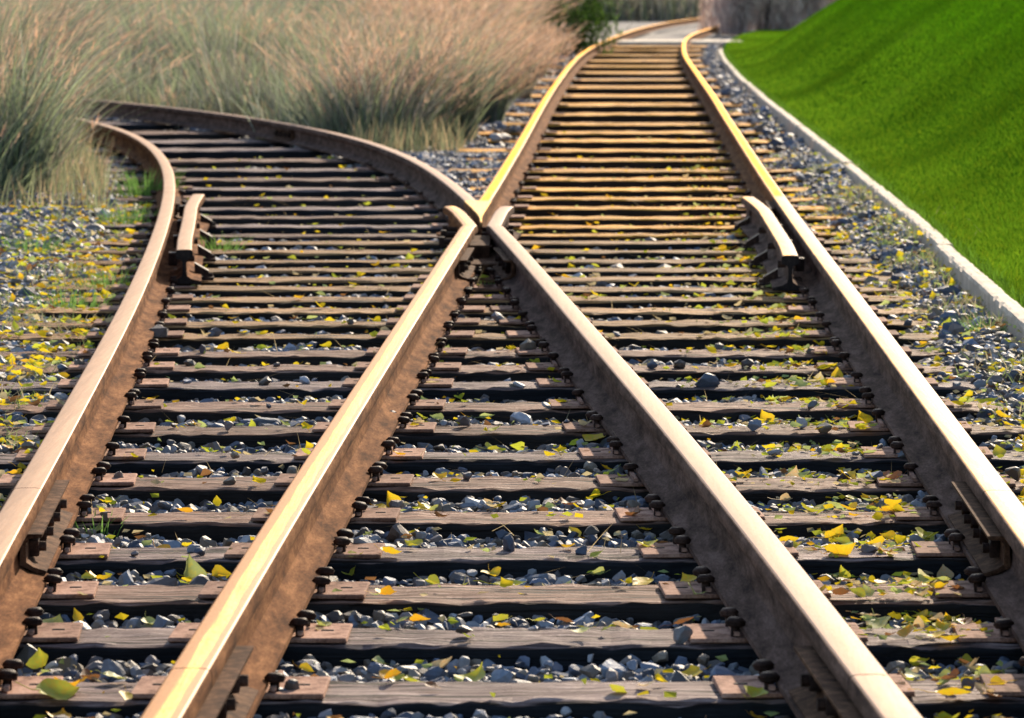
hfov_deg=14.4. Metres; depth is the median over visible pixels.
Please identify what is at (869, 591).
leaf
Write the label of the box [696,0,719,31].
plume grass
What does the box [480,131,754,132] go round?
sleeper
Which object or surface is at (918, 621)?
leaf
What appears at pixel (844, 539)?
leaf
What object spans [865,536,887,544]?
leaf
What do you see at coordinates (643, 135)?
sleeper
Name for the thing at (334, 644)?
sleeper
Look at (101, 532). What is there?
weed
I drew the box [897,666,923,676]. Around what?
leaf
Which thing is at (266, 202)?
sleeper
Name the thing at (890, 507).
leaf
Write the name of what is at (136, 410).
sleeper
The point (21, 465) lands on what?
leaf
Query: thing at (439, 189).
rail
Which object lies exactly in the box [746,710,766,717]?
leaf
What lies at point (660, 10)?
reed bed
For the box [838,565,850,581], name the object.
leaf
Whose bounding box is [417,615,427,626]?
rock
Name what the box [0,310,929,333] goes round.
sleeper
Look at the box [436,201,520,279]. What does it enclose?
crossing frog
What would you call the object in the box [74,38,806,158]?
gravel
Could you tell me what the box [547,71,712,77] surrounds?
sleeper
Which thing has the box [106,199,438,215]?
sleeper
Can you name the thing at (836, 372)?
leaf
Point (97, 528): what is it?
leaf
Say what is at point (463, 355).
sleeper
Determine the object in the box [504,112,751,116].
sleeper
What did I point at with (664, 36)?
road
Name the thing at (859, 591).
leaf
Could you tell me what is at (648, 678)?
rock
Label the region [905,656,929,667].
leaf
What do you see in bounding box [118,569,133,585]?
rock
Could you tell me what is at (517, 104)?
sleeper
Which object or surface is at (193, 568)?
leaf
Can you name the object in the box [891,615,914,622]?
leaf
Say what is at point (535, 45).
grass clump
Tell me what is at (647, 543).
leaf
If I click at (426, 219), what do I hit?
sleeper
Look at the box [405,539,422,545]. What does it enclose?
leaf
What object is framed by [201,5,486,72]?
grass clump
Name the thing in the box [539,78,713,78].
sleeper
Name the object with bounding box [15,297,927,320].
sleeper
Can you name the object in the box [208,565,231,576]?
leaf
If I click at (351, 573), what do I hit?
leaf
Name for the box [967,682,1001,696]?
leaf
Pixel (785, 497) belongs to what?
leaf
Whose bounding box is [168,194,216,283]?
guard rail
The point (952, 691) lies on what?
leaf
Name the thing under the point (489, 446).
leaf
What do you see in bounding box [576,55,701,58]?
sleeper
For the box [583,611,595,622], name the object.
rock
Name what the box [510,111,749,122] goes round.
sleeper
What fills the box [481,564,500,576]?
leaf
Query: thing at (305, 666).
leaf
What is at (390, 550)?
leaf
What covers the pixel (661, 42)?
concrete slab
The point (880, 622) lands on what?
leaf
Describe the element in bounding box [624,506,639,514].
leaf
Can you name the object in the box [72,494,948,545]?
sleeper
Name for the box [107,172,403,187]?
sleeper
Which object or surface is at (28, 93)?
grass clump
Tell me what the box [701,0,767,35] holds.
shrub
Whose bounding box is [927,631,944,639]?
leaf
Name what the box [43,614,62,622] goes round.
leaf
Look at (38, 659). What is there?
leaf
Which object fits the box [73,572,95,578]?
leaf
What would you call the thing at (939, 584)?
leaf
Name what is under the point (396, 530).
rock
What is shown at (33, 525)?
rail
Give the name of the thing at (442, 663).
leaf
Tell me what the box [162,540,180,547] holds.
rock
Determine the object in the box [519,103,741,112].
sleeper
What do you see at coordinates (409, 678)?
leaf
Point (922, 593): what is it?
leaf
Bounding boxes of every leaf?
[10,462,26,468]
[16,678,79,699]
[25,647,47,668]
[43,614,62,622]
[47,708,70,717]
[54,676,86,685]
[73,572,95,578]
[73,608,83,620]
[80,668,100,679]
[87,523,101,530]
[89,571,110,578]
[97,670,126,678]
[119,686,132,699]
[141,611,154,623]
[153,539,170,547]
[177,507,199,512]
[184,553,206,582]
[205,342,228,348]
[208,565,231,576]
[292,660,314,671]
[317,620,331,625]
[341,567,354,575]
[364,585,396,594]
[370,503,385,507]
[371,656,392,664]
[372,668,400,678]
[374,544,401,553]
[387,491,400,507]
[391,669,404,679]
[396,614,411,622]
[396,614,429,620]
[402,675,421,681]
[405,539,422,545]
[414,573,440,584]
[417,501,433,510]
[420,680,441,688]
[422,503,437,509]
[431,656,451,667]
[433,472,446,481]
[454,662,484,681]
[473,579,525,584]
[477,442,501,449]
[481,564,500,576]
[483,425,499,433]
[493,614,511,620]
[495,622,510,625]
[528,617,545,620]
[551,615,573,622]
[554,497,577,504]
[568,527,583,537]
[571,622,598,632]
[582,433,604,440]
[590,549,604,556]
[590,567,608,574]
[609,684,626,692]
[612,621,637,628]
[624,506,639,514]
[632,572,653,585]
[636,539,657,546]
[638,678,655,685]
[640,626,658,629]
[660,617,693,626]
[681,572,696,582]
[681,666,706,675]
[688,582,704,593]
[735,469,751,477]
[743,685,767,697]
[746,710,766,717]
[760,410,774,421]
[768,493,792,500]
[779,507,795,510]
[779,536,798,540]
[785,465,799,476]
[793,537,808,547]
[799,502,824,511]
[810,530,840,537]
[821,542,855,554]
[822,587,850,594]
[827,501,840,505]
[831,367,842,377]
[831,524,843,541]
[834,536,850,543]
[836,469,856,478]
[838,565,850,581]
[840,493,858,498]
[840,502,856,510]
[849,587,868,599]
[849,611,878,615]
[855,582,872,587]
[857,410,872,420]
[862,493,879,499]
[862,584,874,595]
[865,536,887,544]
[868,609,890,627]
[874,579,888,582]
[879,508,893,511]
[879,547,897,553]
[880,530,895,540]
[881,504,893,511]
[883,470,893,475]
[884,499,900,505]
[885,470,904,479]
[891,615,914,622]
[894,577,919,583]
[895,676,904,684]
[896,624,914,639]
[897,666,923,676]
[903,581,922,589]
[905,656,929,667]
[908,687,970,694]
[911,531,934,540]
[911,609,930,616]
[913,616,923,627]
[914,527,937,539]
[914,587,929,595]
[915,574,932,583]
[918,569,935,579]
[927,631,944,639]
[929,612,944,620]
[930,581,947,587]
[932,620,950,630]
[935,669,964,678]
[936,575,950,580]
[937,564,953,578]
[938,668,966,679]
[940,635,959,641]
[941,612,959,620]
[950,585,963,588]
[955,654,972,662]
[956,616,971,623]
[959,657,978,672]
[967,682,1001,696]
[968,682,995,693]
[974,665,991,675]
[987,675,1006,684]
[990,667,1009,673]
[992,410,1008,417]
[992,444,1005,457]
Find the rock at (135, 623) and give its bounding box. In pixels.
[126,618,140,628]
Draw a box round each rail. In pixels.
[0,480,72,686]
[13,192,178,550]
[70,116,181,219]
[73,99,294,141]
[140,646,258,717]
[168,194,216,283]
[170,243,472,717]
[279,123,475,216]
[479,17,704,222]
[496,243,889,717]
[679,23,783,220]
[733,197,804,289]
[772,196,1012,553]
[788,646,922,717]
[948,481,1023,651]
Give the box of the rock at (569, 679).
[561,677,578,680]
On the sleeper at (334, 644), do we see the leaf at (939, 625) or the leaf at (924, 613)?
the leaf at (939, 625)
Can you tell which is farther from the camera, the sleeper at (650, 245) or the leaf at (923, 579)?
the sleeper at (650, 245)
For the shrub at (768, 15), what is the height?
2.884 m
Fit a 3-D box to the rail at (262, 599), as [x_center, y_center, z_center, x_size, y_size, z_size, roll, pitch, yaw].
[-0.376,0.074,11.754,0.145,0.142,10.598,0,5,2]
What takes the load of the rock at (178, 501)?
on the gravel at (70, 668)
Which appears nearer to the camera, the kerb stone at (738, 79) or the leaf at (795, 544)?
the leaf at (795, 544)
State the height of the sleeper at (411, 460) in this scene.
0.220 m
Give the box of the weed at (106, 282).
[70,269,136,288]
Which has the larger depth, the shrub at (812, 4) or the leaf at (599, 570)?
the shrub at (812, 4)
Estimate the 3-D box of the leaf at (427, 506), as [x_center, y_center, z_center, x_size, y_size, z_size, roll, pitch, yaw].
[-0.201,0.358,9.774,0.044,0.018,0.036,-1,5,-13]
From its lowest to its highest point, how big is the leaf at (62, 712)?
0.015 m
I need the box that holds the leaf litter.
[0,104,1023,684]
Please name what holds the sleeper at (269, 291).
on the ground at (687, 28)
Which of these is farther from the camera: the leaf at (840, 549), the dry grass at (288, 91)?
the dry grass at (288, 91)
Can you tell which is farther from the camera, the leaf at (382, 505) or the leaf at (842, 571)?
the leaf at (382, 505)
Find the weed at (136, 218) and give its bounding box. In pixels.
[91,199,157,223]
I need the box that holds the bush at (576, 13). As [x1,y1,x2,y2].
[526,0,633,54]
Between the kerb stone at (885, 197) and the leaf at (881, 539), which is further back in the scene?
the kerb stone at (885, 197)
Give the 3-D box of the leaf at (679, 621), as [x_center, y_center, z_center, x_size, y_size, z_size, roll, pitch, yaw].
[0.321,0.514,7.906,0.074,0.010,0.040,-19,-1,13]
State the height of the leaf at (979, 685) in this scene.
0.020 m
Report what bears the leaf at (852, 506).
on the sleeper at (217, 527)
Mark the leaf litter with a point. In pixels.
(704, 422)
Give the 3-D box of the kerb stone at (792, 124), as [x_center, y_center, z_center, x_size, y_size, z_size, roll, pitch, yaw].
[2.406,-2.001,35.160,0.077,0.219,4.391,0,5,2]
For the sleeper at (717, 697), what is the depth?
7.10 m
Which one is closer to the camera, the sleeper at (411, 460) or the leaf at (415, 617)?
the leaf at (415, 617)
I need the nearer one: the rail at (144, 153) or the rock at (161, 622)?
the rock at (161, 622)
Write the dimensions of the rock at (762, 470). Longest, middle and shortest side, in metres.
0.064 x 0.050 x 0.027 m
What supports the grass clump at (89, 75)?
on the ground at (687, 28)
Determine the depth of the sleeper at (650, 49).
76.47 m
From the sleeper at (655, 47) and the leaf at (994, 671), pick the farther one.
the sleeper at (655, 47)
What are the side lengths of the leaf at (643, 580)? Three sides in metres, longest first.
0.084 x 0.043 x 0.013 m
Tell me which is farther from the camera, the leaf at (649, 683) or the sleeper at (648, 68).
the sleeper at (648, 68)
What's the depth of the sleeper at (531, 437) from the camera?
11.34 m
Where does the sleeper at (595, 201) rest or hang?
on the ground at (687, 28)
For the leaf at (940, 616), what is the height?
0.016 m
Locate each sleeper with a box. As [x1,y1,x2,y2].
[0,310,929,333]
[0,321,938,350]
[0,337,1022,365]
[0,351,981,382]
[0,367,997,402]
[0,387,1012,425]
[0,408,1023,450]
[0,436,1023,476]
[0,461,1023,506]
[0,657,1023,717]
[14,607,1023,677]
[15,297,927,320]
[33,276,912,296]
[36,267,890,287]
[37,566,1001,628]
[40,286,921,308]
[48,251,878,268]
[49,240,860,259]
[54,527,970,585]
[62,233,851,250]
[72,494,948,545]
[73,259,878,277]
[75,139,294,148]
[77,216,448,234]
[78,132,249,139]
[85,147,331,158]
[98,121,155,122]
[103,123,188,130]
[103,158,360,168]
[103,162,443,177]
[104,180,416,197]
[105,226,438,241]
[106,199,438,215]
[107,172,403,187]
[113,208,446,224]
[114,190,427,207]
[128,131,220,132]
[448,163,803,177]
[458,143,788,158]
[459,171,802,187]
[466,153,781,169]
[469,181,809,197]
[474,189,818,206]
[478,130,783,139]
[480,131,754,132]
[488,134,770,148]
[500,121,757,130]
[502,122,749,123]
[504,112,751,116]
[509,198,829,216]
[509,214,842,225]
[509,223,836,233]
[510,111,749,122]
[514,103,741,105]
[517,231,850,240]
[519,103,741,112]
[531,94,719,95]
[531,94,729,102]
[532,85,720,94]
[535,79,715,81]
[536,85,717,86]
[538,78,716,85]
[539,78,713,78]
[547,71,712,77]
[550,66,706,67]
[553,65,709,70]
[553,71,708,72]
[558,59,700,60]
[560,60,700,61]
[569,61,702,64]
[576,54,701,54]
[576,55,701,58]
[585,65,702,65]
[585,72,676,72]
[600,50,703,53]
[606,49,699,49]
[608,46,708,48]
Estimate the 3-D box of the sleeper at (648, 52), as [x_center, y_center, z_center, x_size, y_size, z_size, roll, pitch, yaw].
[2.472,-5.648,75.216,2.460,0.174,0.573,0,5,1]
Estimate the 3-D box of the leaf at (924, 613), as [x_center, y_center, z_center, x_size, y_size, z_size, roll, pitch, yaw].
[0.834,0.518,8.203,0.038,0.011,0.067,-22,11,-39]
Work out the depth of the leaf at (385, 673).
7.26 m
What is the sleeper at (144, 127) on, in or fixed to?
on the ground at (687, 28)
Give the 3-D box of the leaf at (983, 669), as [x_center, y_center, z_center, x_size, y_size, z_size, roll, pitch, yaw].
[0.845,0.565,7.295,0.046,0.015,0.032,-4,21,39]
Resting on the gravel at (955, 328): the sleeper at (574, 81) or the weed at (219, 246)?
the weed at (219, 246)
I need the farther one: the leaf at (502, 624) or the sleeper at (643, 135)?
the sleeper at (643, 135)
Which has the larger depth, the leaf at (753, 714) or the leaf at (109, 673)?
the leaf at (109, 673)
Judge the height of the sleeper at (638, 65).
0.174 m
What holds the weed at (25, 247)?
on the gravel at (955, 328)
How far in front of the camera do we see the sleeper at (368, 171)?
27.00 m
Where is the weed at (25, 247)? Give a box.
[0,228,77,251]
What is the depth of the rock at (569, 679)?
7.45 m
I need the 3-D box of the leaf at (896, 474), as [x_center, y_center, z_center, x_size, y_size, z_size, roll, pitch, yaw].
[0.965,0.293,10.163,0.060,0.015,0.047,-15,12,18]
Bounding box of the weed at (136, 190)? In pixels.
[106,165,190,196]
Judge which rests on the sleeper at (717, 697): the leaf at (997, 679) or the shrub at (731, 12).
the leaf at (997, 679)
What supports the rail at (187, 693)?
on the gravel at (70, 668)
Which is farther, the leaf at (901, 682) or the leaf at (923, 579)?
the leaf at (923, 579)
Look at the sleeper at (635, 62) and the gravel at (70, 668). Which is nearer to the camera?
the gravel at (70, 668)
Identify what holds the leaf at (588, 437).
on the gravel at (70, 668)
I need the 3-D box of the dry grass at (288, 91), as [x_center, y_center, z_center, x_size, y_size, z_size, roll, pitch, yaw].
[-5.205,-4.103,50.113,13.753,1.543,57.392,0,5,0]
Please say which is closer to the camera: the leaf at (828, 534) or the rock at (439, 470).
the leaf at (828, 534)
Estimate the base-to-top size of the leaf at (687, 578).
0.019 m
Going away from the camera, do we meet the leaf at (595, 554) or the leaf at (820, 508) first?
the leaf at (595, 554)
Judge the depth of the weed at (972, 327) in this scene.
14.40 m
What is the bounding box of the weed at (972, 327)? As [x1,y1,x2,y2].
[948,312,1006,331]
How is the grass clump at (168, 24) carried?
on the ground at (687, 28)
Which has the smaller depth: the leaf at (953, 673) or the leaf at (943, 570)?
the leaf at (953, 673)
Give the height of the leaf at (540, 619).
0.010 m
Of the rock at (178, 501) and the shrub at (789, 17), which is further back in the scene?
the shrub at (789, 17)
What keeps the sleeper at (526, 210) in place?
on the ground at (687, 28)
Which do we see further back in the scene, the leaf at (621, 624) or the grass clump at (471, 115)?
the grass clump at (471, 115)
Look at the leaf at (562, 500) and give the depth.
9.87 m
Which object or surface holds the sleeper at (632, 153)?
on the ground at (687, 28)
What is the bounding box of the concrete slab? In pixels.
[587,40,741,47]
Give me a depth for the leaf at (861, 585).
8.35 m
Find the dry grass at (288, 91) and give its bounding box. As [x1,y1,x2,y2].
[0,0,579,201]
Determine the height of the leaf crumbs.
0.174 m
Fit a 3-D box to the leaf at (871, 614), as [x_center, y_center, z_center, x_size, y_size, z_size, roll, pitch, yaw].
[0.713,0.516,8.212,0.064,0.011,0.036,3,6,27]
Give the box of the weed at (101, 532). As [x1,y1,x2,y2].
[74,509,123,540]
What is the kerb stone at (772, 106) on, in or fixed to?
on the ground at (687, 28)
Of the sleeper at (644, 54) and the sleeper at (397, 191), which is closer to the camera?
the sleeper at (397, 191)
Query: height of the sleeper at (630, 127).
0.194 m
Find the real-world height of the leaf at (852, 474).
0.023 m
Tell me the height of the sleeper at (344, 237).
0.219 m
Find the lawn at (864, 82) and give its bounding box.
[723,0,1023,299]
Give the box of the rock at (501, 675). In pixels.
[490,669,513,682]
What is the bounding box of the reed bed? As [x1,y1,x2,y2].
[239,0,725,20]
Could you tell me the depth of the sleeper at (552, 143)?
31.98 m
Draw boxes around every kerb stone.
[718,49,722,61]
[721,56,728,70]
[727,64,738,78]
[733,72,746,93]
[745,82,763,106]
[757,94,779,120]
[775,108,802,134]
[797,126,825,151]
[818,142,851,164]
[843,163,878,193]
[870,185,910,220]
[901,210,953,257]
[935,244,1002,311]
[986,290,1023,356]
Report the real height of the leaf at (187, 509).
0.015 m
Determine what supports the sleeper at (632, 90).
on the ground at (687, 28)
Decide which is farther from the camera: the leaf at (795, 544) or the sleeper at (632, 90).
the sleeper at (632, 90)
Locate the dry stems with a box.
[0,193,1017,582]
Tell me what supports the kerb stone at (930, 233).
on the ground at (687, 28)
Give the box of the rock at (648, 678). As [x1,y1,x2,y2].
[641,675,653,681]
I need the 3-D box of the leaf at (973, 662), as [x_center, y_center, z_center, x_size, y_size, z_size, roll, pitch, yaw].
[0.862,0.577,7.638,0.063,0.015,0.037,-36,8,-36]
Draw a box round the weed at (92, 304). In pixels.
[23,283,115,307]
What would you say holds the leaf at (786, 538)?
on the gravel at (70, 668)
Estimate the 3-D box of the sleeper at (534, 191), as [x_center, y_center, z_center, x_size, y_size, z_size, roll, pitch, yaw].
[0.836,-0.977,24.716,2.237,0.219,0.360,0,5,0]
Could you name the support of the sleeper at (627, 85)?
on the ground at (687, 28)
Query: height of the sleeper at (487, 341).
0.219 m
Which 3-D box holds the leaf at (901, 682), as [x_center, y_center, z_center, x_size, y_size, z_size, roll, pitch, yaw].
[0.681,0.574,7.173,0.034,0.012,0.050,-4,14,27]
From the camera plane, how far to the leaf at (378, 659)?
7.66 m
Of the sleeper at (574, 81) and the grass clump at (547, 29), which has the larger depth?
the grass clump at (547, 29)
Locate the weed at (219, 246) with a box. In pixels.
[198,231,254,251]
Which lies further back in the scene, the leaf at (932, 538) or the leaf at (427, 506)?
the leaf at (427, 506)
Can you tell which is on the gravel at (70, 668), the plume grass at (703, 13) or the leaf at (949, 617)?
the leaf at (949, 617)
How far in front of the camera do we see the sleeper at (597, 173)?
26.99 m
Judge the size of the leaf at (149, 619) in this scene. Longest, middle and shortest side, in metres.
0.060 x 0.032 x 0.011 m
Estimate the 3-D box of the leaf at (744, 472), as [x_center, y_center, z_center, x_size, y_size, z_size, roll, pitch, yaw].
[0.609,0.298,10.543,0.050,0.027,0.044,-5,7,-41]
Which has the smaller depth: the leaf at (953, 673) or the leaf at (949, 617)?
the leaf at (953, 673)
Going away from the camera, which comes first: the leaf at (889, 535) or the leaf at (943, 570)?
the leaf at (943, 570)
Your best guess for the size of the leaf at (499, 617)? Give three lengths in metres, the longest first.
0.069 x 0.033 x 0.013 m
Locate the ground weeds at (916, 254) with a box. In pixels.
[0,158,1023,448]
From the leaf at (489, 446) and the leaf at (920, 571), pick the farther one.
the leaf at (489, 446)
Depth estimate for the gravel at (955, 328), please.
17.69 m
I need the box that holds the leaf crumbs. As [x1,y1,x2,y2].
[0,144,1023,717]
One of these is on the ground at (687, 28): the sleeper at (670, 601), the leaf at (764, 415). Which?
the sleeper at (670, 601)
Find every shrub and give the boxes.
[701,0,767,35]
[727,0,786,34]
[763,0,810,29]
[795,0,830,22]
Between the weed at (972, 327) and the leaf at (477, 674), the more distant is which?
the weed at (972, 327)
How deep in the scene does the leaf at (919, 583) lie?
8.38 m
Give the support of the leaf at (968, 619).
on the sleeper at (334, 644)
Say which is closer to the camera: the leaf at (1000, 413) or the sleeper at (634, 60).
the leaf at (1000, 413)
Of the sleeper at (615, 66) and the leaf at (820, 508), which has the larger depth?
the sleeper at (615, 66)
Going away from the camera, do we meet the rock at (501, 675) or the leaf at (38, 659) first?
the rock at (501, 675)
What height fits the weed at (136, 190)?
0.232 m
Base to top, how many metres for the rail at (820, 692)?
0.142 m
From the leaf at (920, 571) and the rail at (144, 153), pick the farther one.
the rail at (144, 153)
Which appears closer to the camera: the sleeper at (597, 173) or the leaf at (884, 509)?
the leaf at (884, 509)
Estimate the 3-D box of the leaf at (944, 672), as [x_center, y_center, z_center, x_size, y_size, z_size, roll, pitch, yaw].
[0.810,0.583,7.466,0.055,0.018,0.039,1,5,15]
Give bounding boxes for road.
[555,33,713,39]
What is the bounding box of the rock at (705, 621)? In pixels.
[701,618,709,623]
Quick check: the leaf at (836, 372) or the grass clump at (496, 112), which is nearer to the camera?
the leaf at (836, 372)
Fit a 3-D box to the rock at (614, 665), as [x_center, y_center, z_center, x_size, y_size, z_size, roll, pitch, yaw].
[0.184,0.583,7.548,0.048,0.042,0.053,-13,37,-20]
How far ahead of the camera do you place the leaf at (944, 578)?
8.43 m
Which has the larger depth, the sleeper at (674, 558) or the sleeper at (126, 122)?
the sleeper at (126, 122)
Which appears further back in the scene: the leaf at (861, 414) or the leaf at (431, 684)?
the leaf at (861, 414)
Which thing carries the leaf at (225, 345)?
on the gravel at (955, 328)
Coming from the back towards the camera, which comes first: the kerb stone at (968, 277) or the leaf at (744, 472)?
the kerb stone at (968, 277)
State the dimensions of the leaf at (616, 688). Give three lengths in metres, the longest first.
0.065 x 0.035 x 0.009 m
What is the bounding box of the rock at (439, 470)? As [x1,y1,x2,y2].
[435,468,454,476]
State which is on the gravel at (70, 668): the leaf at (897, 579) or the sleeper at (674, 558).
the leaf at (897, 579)
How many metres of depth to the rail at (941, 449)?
11.61 m
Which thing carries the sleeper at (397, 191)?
on the ground at (687, 28)
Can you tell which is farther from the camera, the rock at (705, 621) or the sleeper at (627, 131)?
the sleeper at (627, 131)
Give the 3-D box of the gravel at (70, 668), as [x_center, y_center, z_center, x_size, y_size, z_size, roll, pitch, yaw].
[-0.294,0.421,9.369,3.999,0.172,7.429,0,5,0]
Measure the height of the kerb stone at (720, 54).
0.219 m
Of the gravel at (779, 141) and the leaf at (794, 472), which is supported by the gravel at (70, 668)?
the leaf at (794, 472)
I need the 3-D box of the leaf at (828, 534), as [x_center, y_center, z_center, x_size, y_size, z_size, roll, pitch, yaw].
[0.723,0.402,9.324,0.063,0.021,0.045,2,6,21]
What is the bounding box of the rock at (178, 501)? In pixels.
[173,498,182,506]
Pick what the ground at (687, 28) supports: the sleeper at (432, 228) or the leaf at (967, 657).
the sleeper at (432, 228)
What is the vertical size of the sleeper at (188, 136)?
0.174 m
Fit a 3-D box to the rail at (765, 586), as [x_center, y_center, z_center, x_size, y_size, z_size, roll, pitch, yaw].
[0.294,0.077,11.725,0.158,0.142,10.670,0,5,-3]
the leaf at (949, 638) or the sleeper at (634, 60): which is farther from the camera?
the sleeper at (634, 60)
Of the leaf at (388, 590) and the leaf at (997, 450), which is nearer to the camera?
the leaf at (388, 590)
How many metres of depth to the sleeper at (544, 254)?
18.83 m
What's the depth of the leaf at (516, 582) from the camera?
8.60 m
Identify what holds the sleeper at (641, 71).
on the ground at (687, 28)
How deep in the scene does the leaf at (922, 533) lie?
9.26 m
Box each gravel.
[0,145,1023,382]
[0,362,1023,717]
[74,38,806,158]
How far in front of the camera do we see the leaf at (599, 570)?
8.77 m
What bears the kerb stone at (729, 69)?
on the ground at (687, 28)
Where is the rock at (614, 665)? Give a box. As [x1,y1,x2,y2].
[601,659,625,680]
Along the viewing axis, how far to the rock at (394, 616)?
8.21 m
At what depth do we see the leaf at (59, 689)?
7.08 m
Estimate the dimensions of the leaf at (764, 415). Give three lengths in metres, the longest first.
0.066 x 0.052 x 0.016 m
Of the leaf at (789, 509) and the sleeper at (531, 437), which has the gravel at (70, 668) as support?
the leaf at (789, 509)
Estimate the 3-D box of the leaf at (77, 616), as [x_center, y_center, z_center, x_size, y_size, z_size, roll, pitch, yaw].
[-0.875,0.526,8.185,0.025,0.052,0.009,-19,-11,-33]
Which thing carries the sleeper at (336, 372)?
on the ground at (687, 28)
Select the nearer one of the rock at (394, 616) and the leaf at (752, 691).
the leaf at (752, 691)
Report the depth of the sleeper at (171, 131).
34.29 m
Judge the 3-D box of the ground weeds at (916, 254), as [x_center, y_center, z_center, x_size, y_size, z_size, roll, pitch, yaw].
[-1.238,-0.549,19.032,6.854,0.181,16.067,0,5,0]
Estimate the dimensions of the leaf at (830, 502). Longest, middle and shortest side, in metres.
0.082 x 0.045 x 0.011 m
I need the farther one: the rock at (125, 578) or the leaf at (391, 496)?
the leaf at (391, 496)
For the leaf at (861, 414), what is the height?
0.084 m
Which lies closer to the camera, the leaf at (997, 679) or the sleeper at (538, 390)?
the leaf at (997, 679)
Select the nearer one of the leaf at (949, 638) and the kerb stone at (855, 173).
the leaf at (949, 638)
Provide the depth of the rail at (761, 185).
30.07 m
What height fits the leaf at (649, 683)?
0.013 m
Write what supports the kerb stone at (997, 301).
on the ground at (687, 28)
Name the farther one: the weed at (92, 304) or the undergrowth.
the undergrowth
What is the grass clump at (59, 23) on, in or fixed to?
on the ground at (687, 28)
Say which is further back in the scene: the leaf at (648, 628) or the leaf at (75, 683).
the leaf at (648, 628)
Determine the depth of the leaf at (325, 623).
7.87 m
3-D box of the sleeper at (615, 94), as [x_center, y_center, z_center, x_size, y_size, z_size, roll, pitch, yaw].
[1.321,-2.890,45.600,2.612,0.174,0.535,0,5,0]
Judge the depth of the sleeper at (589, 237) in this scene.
20.13 m
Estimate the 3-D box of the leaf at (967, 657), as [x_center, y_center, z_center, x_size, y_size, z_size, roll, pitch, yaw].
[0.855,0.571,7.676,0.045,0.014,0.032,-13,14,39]
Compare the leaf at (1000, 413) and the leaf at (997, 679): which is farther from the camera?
the leaf at (1000, 413)
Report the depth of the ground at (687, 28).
120.66 m
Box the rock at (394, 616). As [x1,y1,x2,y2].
[385,613,398,619]
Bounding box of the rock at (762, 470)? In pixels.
[758,466,767,477]
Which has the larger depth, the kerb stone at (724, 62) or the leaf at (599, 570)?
the kerb stone at (724, 62)
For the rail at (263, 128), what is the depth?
34.75 m
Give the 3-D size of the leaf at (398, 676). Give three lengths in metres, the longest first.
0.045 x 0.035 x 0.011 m
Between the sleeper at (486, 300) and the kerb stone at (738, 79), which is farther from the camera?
the kerb stone at (738, 79)
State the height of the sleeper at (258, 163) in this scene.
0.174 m
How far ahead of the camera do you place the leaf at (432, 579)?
8.60 m
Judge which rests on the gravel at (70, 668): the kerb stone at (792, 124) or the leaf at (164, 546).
the leaf at (164, 546)
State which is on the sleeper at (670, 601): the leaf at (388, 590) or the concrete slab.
the leaf at (388, 590)
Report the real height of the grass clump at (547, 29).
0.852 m
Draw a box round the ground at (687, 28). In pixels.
[21,0,753,55]
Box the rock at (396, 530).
[386,522,415,541]
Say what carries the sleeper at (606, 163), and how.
on the ground at (687, 28)
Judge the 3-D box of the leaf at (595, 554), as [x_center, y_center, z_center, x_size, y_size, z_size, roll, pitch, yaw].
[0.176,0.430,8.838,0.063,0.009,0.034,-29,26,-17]
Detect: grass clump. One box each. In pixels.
[0,0,227,120]
[0,8,185,204]
[0,26,195,143]
[50,0,281,88]
[123,0,382,91]
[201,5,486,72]
[282,14,576,139]
[413,39,580,123]
[478,28,583,99]
[506,20,589,75]
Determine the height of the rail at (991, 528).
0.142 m
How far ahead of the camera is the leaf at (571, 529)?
9.42 m
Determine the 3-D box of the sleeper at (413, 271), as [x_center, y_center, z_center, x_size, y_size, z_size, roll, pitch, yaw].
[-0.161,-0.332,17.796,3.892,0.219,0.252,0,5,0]
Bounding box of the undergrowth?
[0,85,482,209]
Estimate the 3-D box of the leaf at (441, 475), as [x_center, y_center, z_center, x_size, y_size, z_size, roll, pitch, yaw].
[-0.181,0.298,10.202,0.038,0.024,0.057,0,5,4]
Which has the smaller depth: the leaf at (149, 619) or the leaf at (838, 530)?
the leaf at (149, 619)
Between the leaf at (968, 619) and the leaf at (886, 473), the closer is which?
the leaf at (968, 619)
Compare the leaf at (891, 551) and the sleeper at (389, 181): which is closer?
the leaf at (891, 551)
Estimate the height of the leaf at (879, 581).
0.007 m
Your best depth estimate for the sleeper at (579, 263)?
18.24 m
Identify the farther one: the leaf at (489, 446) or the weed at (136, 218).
the weed at (136, 218)
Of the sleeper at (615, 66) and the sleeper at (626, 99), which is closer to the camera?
the sleeper at (626, 99)
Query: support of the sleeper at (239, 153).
on the ground at (687, 28)
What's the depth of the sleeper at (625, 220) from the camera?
21.61 m
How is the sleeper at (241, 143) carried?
on the ground at (687, 28)
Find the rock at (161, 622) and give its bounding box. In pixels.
[152,615,173,627]
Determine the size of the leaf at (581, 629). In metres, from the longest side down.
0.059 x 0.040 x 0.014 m
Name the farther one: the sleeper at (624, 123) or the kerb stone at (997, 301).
the sleeper at (624, 123)
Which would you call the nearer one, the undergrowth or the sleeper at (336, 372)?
the sleeper at (336, 372)
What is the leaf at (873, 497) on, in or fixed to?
on the gravel at (70, 668)
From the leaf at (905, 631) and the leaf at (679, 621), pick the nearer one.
the leaf at (905, 631)
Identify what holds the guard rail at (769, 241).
on the sleeper at (589, 237)
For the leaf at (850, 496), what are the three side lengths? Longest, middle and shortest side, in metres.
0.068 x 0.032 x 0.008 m

